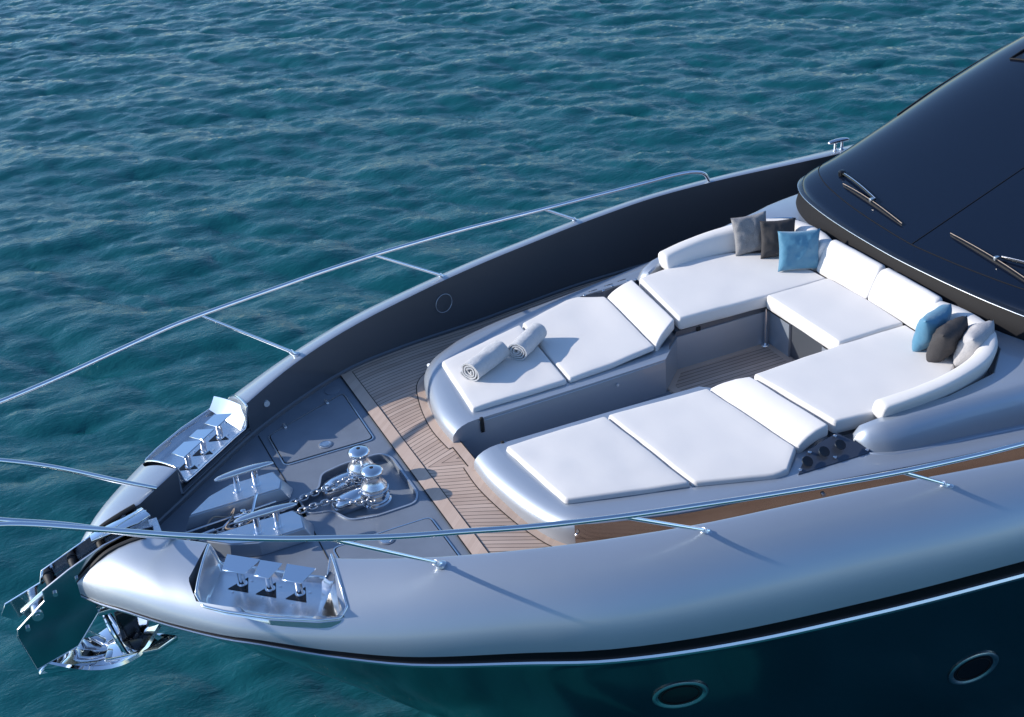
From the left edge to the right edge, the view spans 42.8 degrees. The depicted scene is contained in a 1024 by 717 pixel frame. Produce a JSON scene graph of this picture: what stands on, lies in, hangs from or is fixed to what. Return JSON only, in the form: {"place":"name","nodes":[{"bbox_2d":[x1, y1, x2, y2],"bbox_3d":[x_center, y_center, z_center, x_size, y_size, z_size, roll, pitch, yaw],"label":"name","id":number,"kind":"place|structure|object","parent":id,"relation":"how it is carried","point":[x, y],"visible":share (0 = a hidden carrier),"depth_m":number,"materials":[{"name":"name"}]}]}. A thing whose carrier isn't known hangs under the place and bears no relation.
{"place":"outdoors","nodes":[
{"label":"outdoors","id":0,"kind":"place"},
{"bbox_2d":[0,0,1023,716],"bbox_3d":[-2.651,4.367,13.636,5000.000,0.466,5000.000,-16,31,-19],"label":"sea","id":1,"kind":"structure","parent":0,"point":[164,162],"depth_m":29.87,"materials":[{"name":"teal liquid"}]},
{"bbox_2d":[0,35,1023,716],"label":"motor yacht","id":2,"kind":"object","parent":1,"relation":"on","point":[466,563],"visible":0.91,"depth_m":11.96,"materials":[{"name":"silver metal"}]},
{"bbox_2d":[20,591,177,677],"bbox_3d":[-3.818,2.390,12.035,1.260,1.063,0.744,-16,31,-19],"label":"anchor","id":3,"kind":"object","parent":2,"relation":"hanging from","point":[122,638],"visible":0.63,"depth_m":12.09,"materials":[{"name":"silver metal"}]},
{"bbox_2d":[205,508,252,529],"bbox_3d":[-2.646,1.526,12.244,0.378,0.094,0.298,12,33,27],"label":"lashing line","id":4,"kind":"object","parent":2,"relation":"attached to","point":[232,512],"visible":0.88,"depth_m":12.26,"materials":[{"name":"beige"}]},
{"bbox_2d":[184,493,275,539],"bbox_3d":[-2.701,1.530,12.201,1.098,0.193,0.288,-19,32,-25],"label":"chain claw","id":5,"kind":"object","parent":2,"relation":"attached to","point":[243,512],"visible":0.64,"depth_m":12.27},
{"bbox_2d":[186,476,361,540],"bbox_3d":[-2.244,1.427,12.434,1.758,0.174,0.079,-17,31,-21],"label":"anchor chain","id":6,"kind":"object","parent":2,"relation":"attached to","point":[322,489],"visible":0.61,"depth_m":12.54,"materials":[{"name":"silver metal"}]},
{"bbox_2d":[292,497,375,513],"bbox_3d":[-2.163,1.509,12.282,1.792,0.148,0.177,-11,29,-12],"label":"anchor chain","id":7,"kind":"object","parent":2,"relation":"attached to","point":[328,502],"visible":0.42,"depth_m":12.38,"materials":[{"name":"silver metal"}]},
{"bbox_2d":[442,325,566,411],"bbox_3d":[-0.153,0.082,14.127,1.210,0.087,1.439,-16,31,-19],"label":"sunpad","id":8,"kind":"object","parent":2,"relation":"on","point":[509,379],"visible":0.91,"depth_m":13.80,"materials":[{"name":"white fabric"}]},
{"bbox_2d":[460,340,509,380],"bbox_3d":[-0.289,0.022,13.963,0.264,0.227,0.600,15,34,32],"label":"rolled towel","id":9,"kind":"object","parent":8,"relation":"on","point":[487,359],"visible":1,"depth_m":13.83,"materials":[{"name":"white fabric"}]},
{"bbox_2d":[508,323,546,360],"bbox_3d":[0.161,-0.186,14.272,0.253,0.218,0.538,10,32,25],"label":"rolled towel","id":10,"kind":"object","parent":8,"relation":"on","point":[527,341],"visible":1,"depth_m":14.14,"materials":[{"name":"white fabric"}]},
{"bbox_2d":[506,417,689,503],"bbox_3d":[0.782,1.011,12.302,1.210,0.086,1.439,-16,31,-19],"label":"sunpad","id":11,"kind":"object","parent":2,"relation":"on","point":[601,458],"visible":1,"depth_m":12.27,"materials":[{"name":"white fabric"}]},
{"bbox_2d":[523,280,673,382],"bbox_3d":[0.960,-0.362,14.655,1.579,0.270,1.710,-16,31,-19],"label":"sunpad with headrest","id":12,"kind":"object","parent":2,"relation":"on","point":[585,337],"visible":0.96,"depth_m":14.51,"materials":[{"name":"white fabric"}]},
{"bbox_2d":[608,377,827,486],"bbox_3d":[2.018,0.686,12.587,1.579,0.270,1.710,-16,31,-19],"label":"sunpad with headrest","id":13,"kind":"object","parent":2,"relation":"on","point":[747,429],"visible":1,"depth_m":12.52,"materials":[{"name":"white fabric"}]},
{"bbox_2d":[639,253,825,328],"bbox_3d":[2.479,-0.873,15.217,1.942,0.164,1.286,-16,31,-19],"label":"seat cushion","id":14,"kind":"object","parent":2,"relation":"on","point":[699,291],"visible":0.81,"depth_m":15.00,"materials":[{"name":"white fabric"}]},
{"bbox_2d":[731,211,765,255],"bbox_3d":[2.860,-1.490,15.644,0.450,0.480,0.167,-13,16,-8],"label":"throw pillow","id":15,"kind":"object","parent":14,"relation":"on","point":[747,232],"visible":0.87,"depth_m":15.58,"materials":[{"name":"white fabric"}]},
{"bbox_2d":[760,217,795,258],"bbox_3d":[3.155,-1.424,15.502,0.440,0.460,0.170,-6,15,-6],"label":"throw pillow","id":16,"kind":"object","parent":14,"relation":"on","point":[769,239],"visible":0.67,"depth_m":15.43,"materials":[{"name":"grey fabric"}]},
{"bbox_2d":[778,229,819,271],"bbox_3d":[3.322,-1.252,15.135,0.500,0.480,0.196,-4,15,-3],"label":"throw pillow","id":17,"kind":"object","parent":14,"relation":"on","point":[798,249],"visible":1,"depth_m":15.07,"materials":[{"name":"blue fabric"}]},
{"bbox_2d":[658,218,831,270],"bbox_3d":[2.789,-1.377,15.659,2.036,0.372,0.843,1,29,10],"label":"corner bolster","id":18,"kind":"object","parent":2,"relation":"on","point":[719,241],"visible":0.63,"depth_m":15.66,"materials":[{"name":"white fabric"}]},
{"bbox_2d":[767,278,902,348],"bbox_3d":[3.532,-0.486,14.338,0.881,0.181,1.328,-16,31,-19],"label":"bench cushion","id":19,"kind":"object","parent":2,"relation":"on","point":[828,313],"visible":0.92,"depth_m":14.21,"materials":[{"name":"white fabric"}]},
{"bbox_2d":[817,240,885,299],"bbox_3d":[3.826,-1.011,14.796,0.270,0.374,0.926,-16,31,-19],"label":"bench bolster","id":20,"kind":"object","parent":2,"relation":"on","point":[850,268],"visible":0.92,"depth_m":14.74,"materials":[{"name":"white fabric"}]},
{"bbox_2d":[754,325,955,432],"bbox_3d":[3.567,0.206,13.093,1.942,0.164,1.286,-16,31,-19],"label":"seat cushion","id":21,"kind":"object","parent":2,"relation":"on","point":[841,388],"visible":0.67,"depth_m":13.02,"materials":[{"name":"white fabric"}]},
{"bbox_2d":[912,304,951,351],"bbox_3d":[4.275,-0.310,13.330,0.450,0.450,0.244,-30,55,-31],"label":"throw pillow","id":22,"kind":"object","parent":21,"relation":"on","point":[929,323],"visible":0.8,"depth_m":13.19,"materials":[{"name":"blue fabric"}]},
{"bbox_2d":[926,316,967,362],"bbox_3d":[4.368,-0.186,13.125,0.450,0.430,0.268,-33,62,-33],"label":"throw pillow","id":23,"kind":"object","parent":21,"relation":"on","point":[945,339],"visible":0.91,"depth_m":13.00,"materials":[{"name":"grey fabric"}]},
{"bbox_2d":[953,320,994,366],"bbox_3d":[4.604,-0.146,13.031,0.271,0.420,0.440,40,51,21],"label":"throw pillow","id":24,"kind":"object","parent":21,"relation":"on","point":[974,338],"visible":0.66,"depth_m":12.91,"materials":[{"name":"white fabric"}]},
{"bbox_2d":[868,268,942,329],"bbox_3d":[4.213,-0.628,14.040,0.270,0.372,0.926,-16,31,-19],"label":"bench bolster","id":25,"kind":"object","parent":2,"relation":"on","point":[904,299],"visible":0.83,"depth_m":14.01,"materials":[{"name":"white fabric"}]},
{"bbox_2d":[872,301,997,417],"bbox_3d":[4.240,0.062,12.825,0.843,0.373,2.036,13,33,29],"label":"corner bolster","id":26,"kind":"object","parent":2,"relation":"on","point":[973,368],"visible":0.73,"depth_m":12.44,"materials":[{"name":"white fabric"}]}
]}

